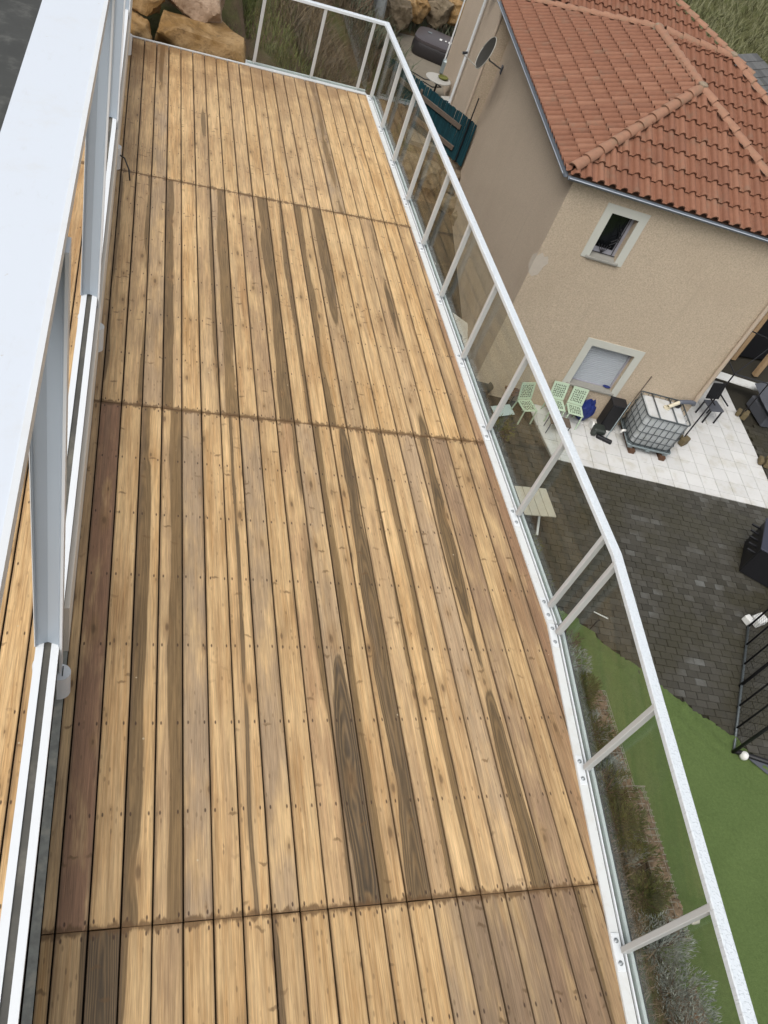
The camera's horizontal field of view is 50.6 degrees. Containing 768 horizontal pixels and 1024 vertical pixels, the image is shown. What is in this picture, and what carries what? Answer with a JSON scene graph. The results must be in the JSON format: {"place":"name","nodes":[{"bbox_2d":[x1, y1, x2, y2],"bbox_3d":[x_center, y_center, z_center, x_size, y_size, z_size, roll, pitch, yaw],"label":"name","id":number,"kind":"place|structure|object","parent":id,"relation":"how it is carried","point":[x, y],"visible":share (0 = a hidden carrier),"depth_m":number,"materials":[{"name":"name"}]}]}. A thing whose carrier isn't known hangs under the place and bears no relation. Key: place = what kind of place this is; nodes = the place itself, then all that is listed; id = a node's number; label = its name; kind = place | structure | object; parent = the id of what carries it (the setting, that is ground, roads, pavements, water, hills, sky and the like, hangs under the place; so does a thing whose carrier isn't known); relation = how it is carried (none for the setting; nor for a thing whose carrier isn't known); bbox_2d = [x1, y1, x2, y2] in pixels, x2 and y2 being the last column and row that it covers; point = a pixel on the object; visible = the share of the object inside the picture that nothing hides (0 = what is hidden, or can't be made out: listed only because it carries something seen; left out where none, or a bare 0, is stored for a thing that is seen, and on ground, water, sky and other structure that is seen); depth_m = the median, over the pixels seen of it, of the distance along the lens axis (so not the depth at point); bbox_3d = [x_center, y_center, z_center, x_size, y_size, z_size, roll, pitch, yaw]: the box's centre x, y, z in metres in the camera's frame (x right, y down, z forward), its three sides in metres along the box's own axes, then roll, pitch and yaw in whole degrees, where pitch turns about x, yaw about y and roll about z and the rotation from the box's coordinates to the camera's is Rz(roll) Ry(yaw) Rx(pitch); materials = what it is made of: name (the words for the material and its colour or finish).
{"place":"outdoors","nodes":[
{"label":"outdoors","id":0,"kind":"place"},
{"bbox_2d":[0,0,41,130],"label":"terrace slab","id":1,"kind":"structure","parent":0,"point":[17,19],"depth_m":9.37,"materials":[{"name":"grey concrete"}]},
{"bbox_2d":[0,35,625,1023],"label":"wooden deck","id":2,"kind":"structure","parent":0,"point":[316,765],"depth_m":5.32,"materials":[{"name":"brown wood"}]},
{"bbox_2d":[0,0,132,1023],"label":"veranda frame","id":3,"kind":"object","parent":2,"relation":"on","point":[66,103],"visible":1,"depth_m":3.28,"materials":[{"name":"metal"}]},
{"bbox_2d":[120,155,130,180],"bbox_3d":[-2.581,-3.438,8.092,0.196,0.190,0.034,40,48,14],"label":"pull cord","id":4,"kind":"object","parent":3,"relation":"hanging from","point":[127,167],"visible":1,"depth_m":8.07,"materials":[{"name":"black rubber"}]},
{"bbox_2d":[245,0,757,1023],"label":"glass railing","id":5,"kind":"object","parent":2,"relation":"on","point":[623,944],"visible":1,"depth_m":5.73,"materials":[{"name":"white glass"}]},
{"bbox_2d":[411,71,440,87],"bbox_3d":[1.493,-15.965,29.920,1.316,0.035,0.538,44,49,18],"label":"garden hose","id":6,"kind":"object","parent":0,"point":[438,86],"visible":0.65,"depth_m":29.89,"materials":[{"name":"green rubber"}]},
{"bbox_2d":[136,0,767,1023],"bbox_3d":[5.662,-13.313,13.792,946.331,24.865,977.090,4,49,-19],"label":"ground","id":7,"kind":"structure","parent":0,"point":[232,14],"depth_m":23.00,"materials":[{"name":"soil"}]},
{"bbox_2d":[126,9,151,39],"bbox_3d":[-3.312,-6.325,10.666,0.520,0.399,0.647,2,50,-21],"label":"boulder","id":8,"kind":"object","parent":7,"relation":"on","point":[140,25],"visible":0.3,"depth_m":10.50,"materials":[{"name":"brown stone"}]},
{"bbox_2d":[132,0,164,16],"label":"boulder","id":9,"kind":"object","parent":8,"relation":"on","point":[147,8],"visible":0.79,"depth_m":10.60,"materials":[{"name":"brown stone"}]},
{"bbox_2d":[154,10,245,62],"bbox_3d":[-2.450,-6.328,10.961,1.264,0.521,0.817,7,48,-17],"label":"boulder","id":10,"kind":"object","parent":7,"relation":"on","point":[223,40],"visible":0.65,"depth_m":10.67,"materials":[{"name":"brown stone"}]},
{"bbox_2d":[168,0,224,22],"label":"boulder","id":11,"kind":"object","parent":10,"relation":"on","point":[206,11],"visible":1,"depth_m":10.74,"materials":[{"name":"beige stone"}]},
{"bbox_2d":[225,0,331,79],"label":"bank grass","id":12,"kind":"structure","parent":7,"relation":"on","point":[284,34],"depth_m":12.80,"materials":[{"name":"plant"}]},
{"bbox_2d":[372,0,386,25],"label":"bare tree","id":13,"kind":"object","parent":7,"relation":"on","point":[382,4],"visible":0.22,"depth_m":29.41,"materials":[{"name":"grey plant"}]},
{"bbox_2d":[269,0,509,456],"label":"slope brush","id":14,"kind":"object","parent":7,"relation":"on","point":[303,13],"visible":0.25,"depth_m":19.53,"materials":[{"name":"plant"}]},
{"bbox_2d":[384,0,412,31],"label":"rock","id":15,"kind":"object","parent":7,"relation":"on","point":[399,12],"visible":0.69,"depth_m":31.37,"materials":[{"name":"brown stone"}]},
{"bbox_2d":[347,0,456,85],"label":"bank scrub","id":16,"kind":"object","parent":7,"relation":"on","point":[447,31],"visible":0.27,"depth_m":27.84,"materials":[{"name":"green plant"}]},
{"bbox_2d":[398,150,423,179],"bbox_3d":[0.823,-11.205,26.193,0.874,0.787,0.640,23,46,-2],"label":"rock","id":17,"kind":"object","parent":7,"relation":"on","point":[410,157],"visible":0.63,"depth_m":25.95,"materials":[{"name":"grey stone"}]},
{"bbox_2d":[390,32,447,155],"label":"terrace","id":18,"kind":"structure","parent":7,"relation":"on","point":[424,66],"depth_m":30.37,"materials":[{"name":"beige concrete"}]},
{"bbox_2d":[411,26,453,65],"bbox_3d":[2.088,-18.127,31.635,1.920,0.675,1.766,21,46,-4],"label":"hot tub","id":19,"kind":"object","parent":18,"relation":"on","point":[430,44],"visible":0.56,"depth_m":31.09,"materials":[{"name":"black plastic"}]},
{"bbox_2d":[426,72,450,91],"bbox_3d":[1.797,-14.907,28.618,0.920,0.740,0.920,4,49,-19],"label":"round table","id":20,"kind":"object","parent":18,"relation":"on","point":[433,77],"visible":0.68,"depth_m":28.29,"materials":[{"name":"plastic"}]},
{"bbox_2d":[438,74,447,80],"bbox_3d":[2.070,-15.195,28.410,0.380,0.080,0.380,4,49,-19],"label":"bowl","id":21,"kind":"object","parent":20,"relation":"on","point":[443,77],"visible":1,"depth_m":28.41,"materials":[{"name":"yellow ceramic"}]},
{"bbox_2d":[439,58,446,73],"bbox_3d":[2.367,-16.818,30.667,0.400,0.545,0.360,19,46,-5],"label":"spa pump","id":22,"kind":"object","parent":18,"relation":"on","point":[443,65],"visible":0.45,"depth_m":30.54,"materials":[{"name":"metal"}]},
{"bbox_2d":[441,96,449,102],"bbox_3d":[2.164,-14.183,28.319,0.400,0.465,0.400,-16,58,-33],"label":"square stool","id":23,"kind":"object","parent":18,"relation":"on","point":[446,98],"visible":0.4,"depth_m":28.12,"materials":[{"name":"plastic"}]},
{"bbox_2d":[409,0,430,23],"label":"rock","id":24,"kind":"object","parent":7,"relation":"on","point":[421,9],"visible":0.67,"depth_m":32.17,"materials":[{"name":"brown stone"}]},
{"bbox_2d":[418,160,440,189],"bbox_3d":[1.479,-10.931,26.360,0.656,0.749,0.832,12,47,-12],"label":"rock","id":25,"kind":"object","parent":7,"relation":"on","point":[430,171],"visible":0.98,"depth_m":26.13,"materials":[{"name":"grey stone"}]},
{"bbox_2d":[384,55,479,166],"bbox_3d":[1.231,-13.059,26.068,4.247,2.350,0.162,43,48,17],"label":"teal screen fence","id":26,"kind":"object","parent":7,"relation":"on","point":[442,113],"visible":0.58,"depth_m":25.93,"materials":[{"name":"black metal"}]},
{"bbox_2d":[424,0,454,28],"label":"rock","id":27,"kind":"object","parent":7,"relation":"on","point":[439,14],"visible":0.7,"depth_m":32.74,"materials":[{"name":"grey stone"}]},
{"bbox_2d":[436,169,460,195],"bbox_3d":[2.218,-10.777,26.524,0.900,0.787,0.652,0,51,-22],"label":"rock","id":28,"kind":"object","parent":7,"relation":"on","point":[450,190],"visible":0.4,"depth_m":26.30,"materials":[{"name":"grey stone"}]},
{"bbox_2d":[446,0,464,27],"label":"rock","id":29,"kind":"object","parent":7,"relation":"on","point":[453,17],"visible":0.41,"depth_m":33.02,"materials":[{"name":"brown stone"}]},
{"bbox_2d":[453,313,467,345],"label":"stone slab","id":30,"kind":"structure","parent":7,"relation":"on","point":[462,325],"depth_m":21.87,"materials":[{"name":"beige stone"}]},
{"bbox_2d":[566,628,586,665],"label":"garden plant","id":31,"kind":"object","parent":7,"relation":"on","point":[576,642],"visible":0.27,"depth_m":15.69,"materials":[{"name":"green plant"}]},
{"bbox_2d":[568,644,591,681],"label":"lavender bush","id":32,"kind":"object","parent":7,"relation":"on","point":[582,669],"visible":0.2,"depth_m":14.68,"materials":[{"name":"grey plant"}]},
{"bbox_2d":[574,669,602,713],"bbox_3d":[3.358,3.066,13.901,1.022,0.781,0.924,4,49,-19],"label":"rosemary shrub","id":33,"kind":"object","parent":7,"relation":"on","point":[583,686],"visible":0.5,"depth_m":13.90,"materials":[{"name":"green plant"}]},
{"bbox_2d":[583,706,614,743],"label":"lavender bush","id":34,"kind":"object","parent":7,"relation":"on","point":[594,713],"visible":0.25,"depth_m":14.17,"materials":[{"name":"grey plant"}]},
{"bbox_2d":[583,710,619,755],"bbox_3d":[3.406,3.630,13.387,1.036,0.746,0.873,4,49,-19],"label":"rosemary shrub","id":35,"kind":"object","parent":7,"relation":"on","point":[595,740],"visible":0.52,"depth_m":13.33,"materials":[{"name":"green plant"}]},
{"bbox_2d":[442,0,767,424],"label":"house","id":36,"kind":"structure","parent":7,"relation":"on","point":[659,108],"depth_m":18.96,"materials":[{"name":"paint"}]},
{"bbox_2d":[462,37,503,74],"bbox_3d":[3.053,-12.886,22.973,1.722,1.074,0.747,-21,61,-35],"label":"satellite dish","id":37,"kind":"object","parent":36,"relation":"attached to","point":[485,52],"visible":1,"depth_m":22.83,"materials":[{"name":"grey metal"}]},
{"bbox_2d":[562,337,645,396],"bbox_3d":[5.407,-3.680,20.195,1.535,1.480,0.435,12,47,-13],"label":"window","id":38,"kind":"structure","parent":36,"relation":"in","point":[599,363],"depth_m":20.20,"materials":[{"name":"paint"}]},
{"bbox_2d":[580,203,650,266],"bbox_3d":[4.942,-5.991,17.473,0.979,1.277,0.401,4,49,-19],"label":"window","id":39,"kind":"structure","parent":36,"relation":"in","point":[615,222],"depth_m":17.53,"materials":[{"name":"paint"}]},
{"bbox_2d":[594,753,627,788],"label":"lavender bush","id":40,"kind":"object","parent":7,"relation":"on","point":[615,762],"visible":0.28,"depth_m":13.72,"materials":[{"name":"grey plant"}]},
{"bbox_2d":[596,759,641,811],"bbox_3d":[3.542,4.313,12.744,0.958,0.727,0.919,-11,56,-30],"label":"rosemary shrub","id":41,"kind":"object","parent":7,"relation":"on","point":[610,795],"visible":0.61,"depth_m":12.76,"materials":[{"name":"green plant"}]},
{"bbox_2d":[602,797,652,852],"bbox_3d":[3.662,4.740,12.427,1.043,0.731,0.921,4,49,-19],"label":"rosemary shrub","id":42,"kind":"object","parent":7,"relation":"on","point":[628,823],"visible":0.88,"depth_m":12.38,"materials":[{"name":"green plant"}]},
{"bbox_2d":[614,827,648,867],"bbox_3d":[3.762,5.192,12.603,0.708,0.473,0.713,4,49,-19],"label":"lavender bush","id":43,"kind":"object","parent":7,"relation":"on","point":[635,858],"visible":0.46,"depth_m":12.48,"materials":[{"name":"grey plant"}]},
{"bbox_2d":[587,720,689,1023],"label":"bank litter","id":44,"kind":"object","parent":7,"relation":"on","point":[639,928],"visible":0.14,"depth_m":11.23,"materials":[{"name":"brown plant"}]},
{"bbox_2d":[617,836,663,884],"bbox_3d":[3.851,5.300,12.354,0.920,0.691,0.785,17,46,-8],"label":"rosemary shrub","id":45,"kind":"object","parent":7,"relation":"on","point":[643,854],"visible":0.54,"depth_m":12.33,"materials":[{"name":"green plant"}]},
{"bbox_2d":[624,867,678,928],"bbox_3d":[3.837,5.596,11.842,0.852,0.774,0.915,38,47,13],"label":"rosemary shrub","id":46,"kind":"object","parent":7,"relation":"on","point":[653,900],"visible":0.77,"depth_m":11.84,"materials":[{"name":"green plant"}]},
{"bbox_2d":[634,909,700,989],"bbox_3d":[3.893,6.106,11.455,1.134,0.691,1.109,42,48,16],"label":"lavender bush","id":47,"kind":"object","parent":7,"relation":"on","point":[652,945],"visible":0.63,"depth_m":11.48,"materials":[{"name":"grey plant"}]},
{"bbox_2d":[651,951,721,1023],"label":"lavender bush","id":48,"kind":"object","parent":7,"relation":"on","point":[690,981],"visible":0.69,"depth_m":11.06,"materials":[{"name":"grey plant"}]},
{"bbox_2d":[661,981,722,1023],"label":"lavender bush","id":49,"kind":"object","parent":7,"relation":"on","point":[684,1020],"visible":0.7,"depth_m":10.86,"materials":[{"name":"grey plant"}]},
{"bbox_2d":[676,988,707,1023],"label":"bush","id":50,"kind":"object","parent":7,"relation":"on","point":[696,1017],"visible":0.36,"depth_m":12.15,"materials":[{"name":"plant"}]},
{"bbox_2d":[676,0,767,90],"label":"scrub","id":51,"kind":"object","parent":7,"relation":"on","point":[729,18],"visible":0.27,"depth_m":48.33,"materials":[{"name":"green plant"}]},
{"bbox_2d":[735,53,767,95],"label":"slate roof house","id":52,"kind":"structure","parent":7,"relation":"on","point":[757,63],"depth_m":43.29,"materials":[{"name":"stone"}]},
{"bbox_2d":[544,414,570,432],"bbox_3d":[4.326,-2.145,20.300,0.550,0.372,0.340,12,47,-13],"label":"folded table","id":53,"kind":"object","parent":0,"point":[567,422],"visible":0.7,"depth_m":20.19,"materials":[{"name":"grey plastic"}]},
{"bbox_2d":[412,199,767,758],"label":"paving","id":54,"kind":"structure","parent":0,"point":[698,595],"depth_m":18.42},
{"bbox_2d":[439,193,456,213],"bbox_3d":[2.035,-9.988,26.248,0.662,0.520,0.539,18,46,-7],"label":"rock","id":55,"kind":"object","parent":54,"relation":"on","point":[448,204],"visible":0.73,"depth_m":26.08,"materials":[{"name":"grey stone"}]},
{"bbox_2d":[450,211,457,225],"bbox_3d":[2.488,-9.226,25.836,0.585,0.576,0.800,-15,58,-32],"label":"rock","id":56,"kind":"object","parent":54,"relation":"on","point":[453,216],"visible":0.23,"depth_m":25.75,"materials":[{"name":"grey stone"}]},
{"bbox_2d":[476,379,493,398],"bbox_3d":[2.457,-3.087,20.408,0.509,0.350,0.509,4,49,-19],"label":"rock","id":57,"kind":"object","parent":54,"relation":"on","point":[487,389],"visible":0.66,"depth_m":20.33,"materials":[{"name":"grey stone"}]},
{"bbox_2d":[490,410,515,445],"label":"garden plant","id":58,"kind":"object","parent":54,"relation":"on","point":[502,423],"visible":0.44,"depth_m":19.50,"materials":[{"name":"green plant"}]},
{"bbox_2d":[491,404,514,415],"bbox_3d":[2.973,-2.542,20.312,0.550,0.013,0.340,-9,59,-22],"label":"garden table","id":59,"kind":"object","parent":54,"relation":"on","point":[506,410],"visible":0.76,"depth_m":20.31,"materials":[{"name":"plastic"}]},
{"bbox_2d":[505,385,527,403],"bbox_3d":[3.296,-3.227,20.718,0.620,0.577,0.831,-12,56,-31],"label":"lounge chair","id":60,"kind":"object","parent":54,"relation":"on","point":[515,392],"visible":0.21,"depth_m":20.45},
{"bbox_2d":[511,382,537,424],"bbox_3d":[3.532,-2.685,20.110,0.420,0.902,0.570,-5,52,-26],"label":"garden chair","id":61,"kind":"object","parent":54,"relation":"on","point":[526,390],"visible":1,"depth_m":20.07,"materials":[{"name":"green plastic"}]},
{"bbox_2d":[515,486,555,534],"bbox_3d":[3.131,0.000,17.687,0.790,0.748,0.800,4,49,-19],"label":"garden table","id":62,"kind":"object","parent":54,"relation":"on","point":[539,504],"visible":0.8,"depth_m":17.42,"materials":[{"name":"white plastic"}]},
{"bbox_2d":[533,534,543,552],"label":"garden plant","id":63,"kind":"object","parent":54,"relation":"on","point":[537,542],"visible":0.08,"depth_m":17.18,"materials":[{"name":"green plant"}]},
{"bbox_2d":[731,600,767,774],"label":"fence","id":64,"kind":"object","parent":54,"relation":"on","point":[759,762],"visible":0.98,"depth_m":16.06,"materials":[{"name":"metal"}]},
{"bbox_2d":[731,312,767,359],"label":"timber post","id":65,"kind":"object","parent":54,"relation":"on","point":[750,337],"visible":0.64,"depth_m":25.05,"materials":[{"name":"brown wood"}]},
{"bbox_2d":[739,319,767,359],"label":"black shed","id":66,"kind":"structure","parent":54,"relation":"on","point":[756,346],"depth_m":25.71,"materials":[{"name":"black"}]},
{"bbox_2d":[739,518,767,587],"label":"dark storage box","id":67,"kind":"object","parent":54,"relation":"on","point":[754,563],"visible":1,"depth_m":18.89,"materials":[{"name":"black plastic"}]},
{"bbox_2d":[742,612,767,627],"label":"white crate","id":68,"kind":"object","parent":54,"relation":"on","point":[747,619],"visible":0.82,"depth_m":17.95,"materials":[{"name":"plastic"}]},
{"bbox_2d":[746,395,767,426],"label":"covered stack","id":69,"kind":"object","parent":54,"relation":"on","point":[758,410],"visible":0.96,"depth_m":23.64,"materials":[{"name":"grey fabric"}]},
{"bbox_2d":[755,382,767,410],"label":"grey tarpaulin","id":70,"kind":"object","parent":69,"relation":"on","point":[763,394],"visible":0.88,"depth_m":23.65,"materials":[{"name":"fabric"}]},
{"bbox_2d":[752,354,767,376],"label":"timber post","id":71,"kind":"object","parent":54,"relation":"on","point":[760,368],"visible":1,"depth_m":25.20,"materials":[{"name":"brown wood"}]},
{"bbox_2d":[531,380,767,508],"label":"patio","id":72,"kind":"structure","parent":0,"point":[718,458],"depth_m":21.18,"materials":[{"name":"tile"}]},
{"bbox_2d":[540,381,569,421],"bbox_3d":[4.355,-2.756,20.485,0.420,0.902,0.570,10,48,-14],"label":"garden chair","id":73,"kind":"object","parent":72,"relation":"on","point":[559,389],"visible":0.78,"depth_m":20.45,"materials":[{"name":"green plastic"}]},
{"bbox_2d":[560,386,588,429],"bbox_3d":[4.840,-2.633,20.575,0.420,0.902,0.570,14,47,-11],"label":"garden chair","id":74,"kind":"object","parent":72,"relation":"on","point":[577,396],"visible":0.99,"depth_m":20.54,"materials":[{"name":"green plastic"}]},
{"bbox_2d":[576,399,595,420],"bbox_3d":[5.190,-2.639,20.834,0.486,0.755,0.287,12,47,-13],"label":"plastic bag","id":75,"kind":"object","parent":72,"relation":"on","point":[588,407],"visible":0.83,"depth_m":20.70,"materials":[{"name":"blue plastic"}]},
{"bbox_2d":[589,402,630,444],"bbox_3d":[5.742,-2.310,20.568,0.654,1.046,0.574,14,47,-10],"label":"lawn scarifier","id":76,"kind":"object","parent":72,"relation":"on","point":[599,430],"visible":1,"depth_m":20.76,"materials":[{"name":"black plastic"}]},
{"bbox_2d":[596,396,627,430],"bbox_3d":[5.878,-2.523,20.950,0.420,0.848,0.360,12,47,-13],"label":"black cabinet","id":77,"kind":"object","parent":72,"relation":"on","point":[611,412],"visible":0.91,"depth_m":20.76,"materials":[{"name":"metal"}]},
{"bbox_2d":[621,426,634,453],"bbox_3d":[6.343,-1.918,21.116,0.160,0.125,1.040,12,47,-13],"label":"timber bearer","id":78,"kind":"object","parent":72,"relation":"on","point":[631,450],"visible":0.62,"depth_m":20.80,"materials":[{"name":"brown wood"}]},
{"bbox_2d":[619,391,690,455],"bbox_3d":[6.846,-2.280,20.781,1.453,1.104,1.066,12,47,-13],"label":"water tank","id":79,"kind":"object","parent":78,"relation":"on","point":[651,423],"visible":0.96,"depth_m":20.50,"materials":[{"name":"plastic"}]},
{"bbox_2d":[667,400,695,408],"bbox_3d":[7.589,-2.743,20.601,0.928,0.264,0.154,-5,53,-26],"label":"filler pipe","id":80,"kind":"object","parent":79,"relation":"attached to","point":[690,402],"visible":1,"depth_m":20.50,"materials":[{"name":"grey plastic"}]},
{"bbox_2d":[628,376,651,407],"bbox_3d":[6.307,-2.774,20.718,0.024,1.676,0.400,44,49,18],"label":"long stick","id":81,"kind":"object","parent":72,"relation":"on","point":[640,391],"visible":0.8,"depth_m":20.49,"materials":[{"name":"wood"}]},
{"bbox_2d":[656,453,665,460],"bbox_3d":[7.184,-1.744,21.308,0.160,0.125,1.040,12,47,-13],"label":"timber bearer","id":82,"kind":"object","parent":72,"relation":"on","point":[661,457],"visible":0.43,"depth_m":20.96,"materials":[{"name":"brown wood"}]},
{"bbox_2d":[678,435,690,445],"bbox_3d":[7.974,-1.959,21.720,0.300,0.220,0.320,-22,62,-36],"label":"pole weight","id":83,"kind":"object","parent":72,"relation":"on","point":[682,441],"visible":0.61,"depth_m":21.62,"materials":[{"name":"stone"}]},
{"bbox_2d":[695,383,727,423],"bbox_3d":[9.199,-3.026,22.621,0.490,1.025,0.557,0,51,-22],"label":"metal chair","id":84,"kind":"object","parent":72,"relation":"on","point":[713,392],"visible":0.95,"depth_m":22.56,"materials":[{"name":"black metal"}]},
{"bbox_2d":[684,331,767,458],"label":"gazebo frame","id":85,"kind":"object","parent":72,"relation":"on","point":[729,381],"visible":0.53,"depth_m":20.60,"materials":[{"name":"black metal"}]},
{"bbox_2d":[716,372,758,391],"bbox_3d":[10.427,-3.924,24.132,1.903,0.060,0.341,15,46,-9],"label":"white bench","id":86,"kind":"object","parent":72,"relation":"on","point":[737,381],"visible":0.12,"depth_m":24.09,"materials":[{"name":"plastic"}]},
{"bbox_2d":[735,408,749,420],"bbox_3d":[10.380,-2.855,23.501,0.320,0.220,0.300,37,47,11],"label":"pole weight","id":87,"kind":"object","parent":72,"relation":"on","point":[744,415],"visible":1,"depth_m":23.42,"materials":[{"name":"stone"}]},
{"bbox_2d":[758,456,767,468],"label":"pole weight","id":88,"kind":"object","parent":72,"relation":"on","point":[762,461],"visible":1,"depth_m":22.18,"materials":[{"name":"concrete"}]},
{"bbox_2d":[558,608,767,1023],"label":"lawn","id":89,"kind":"structure","parent":0,"point":[728,790],"depth_m":14.48,"materials":[{"name":"green plant"}]},
{"bbox_2d":[580,689,633,794],"bbox_3d":[3.955,4.107,14.523,0.486,0.564,1.884,4,49,-19],"label":"gabion","id":90,"kind":"object","parent":89,"relation":"on","point":[603,709],"visible":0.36,"depth_m":14.47,"materials":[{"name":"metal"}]},
{"bbox_2d":[612,785,691,948],"bbox_3d":[4.271,5.686,13.144,0.452,0.702,2.375,6,48,-17],"label":"gabion","id":91,"kind":"object","parent":89,"relation":"on","point":[675,909],"visible":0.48,"depth_m":12.93,"materials":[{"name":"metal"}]},
{"bbox_2d":[739,751,748,759],"bbox_3d":[6.859,4.644,15.469,0.180,0.180,0.180,4,49,-19],"label":"white ball","id":92,"kind":"object","parent":89,"relation":"on","point":[743,755],"visible":1,"depth_m":15.41,"materials":[{"name":"plastic"}]}
]}

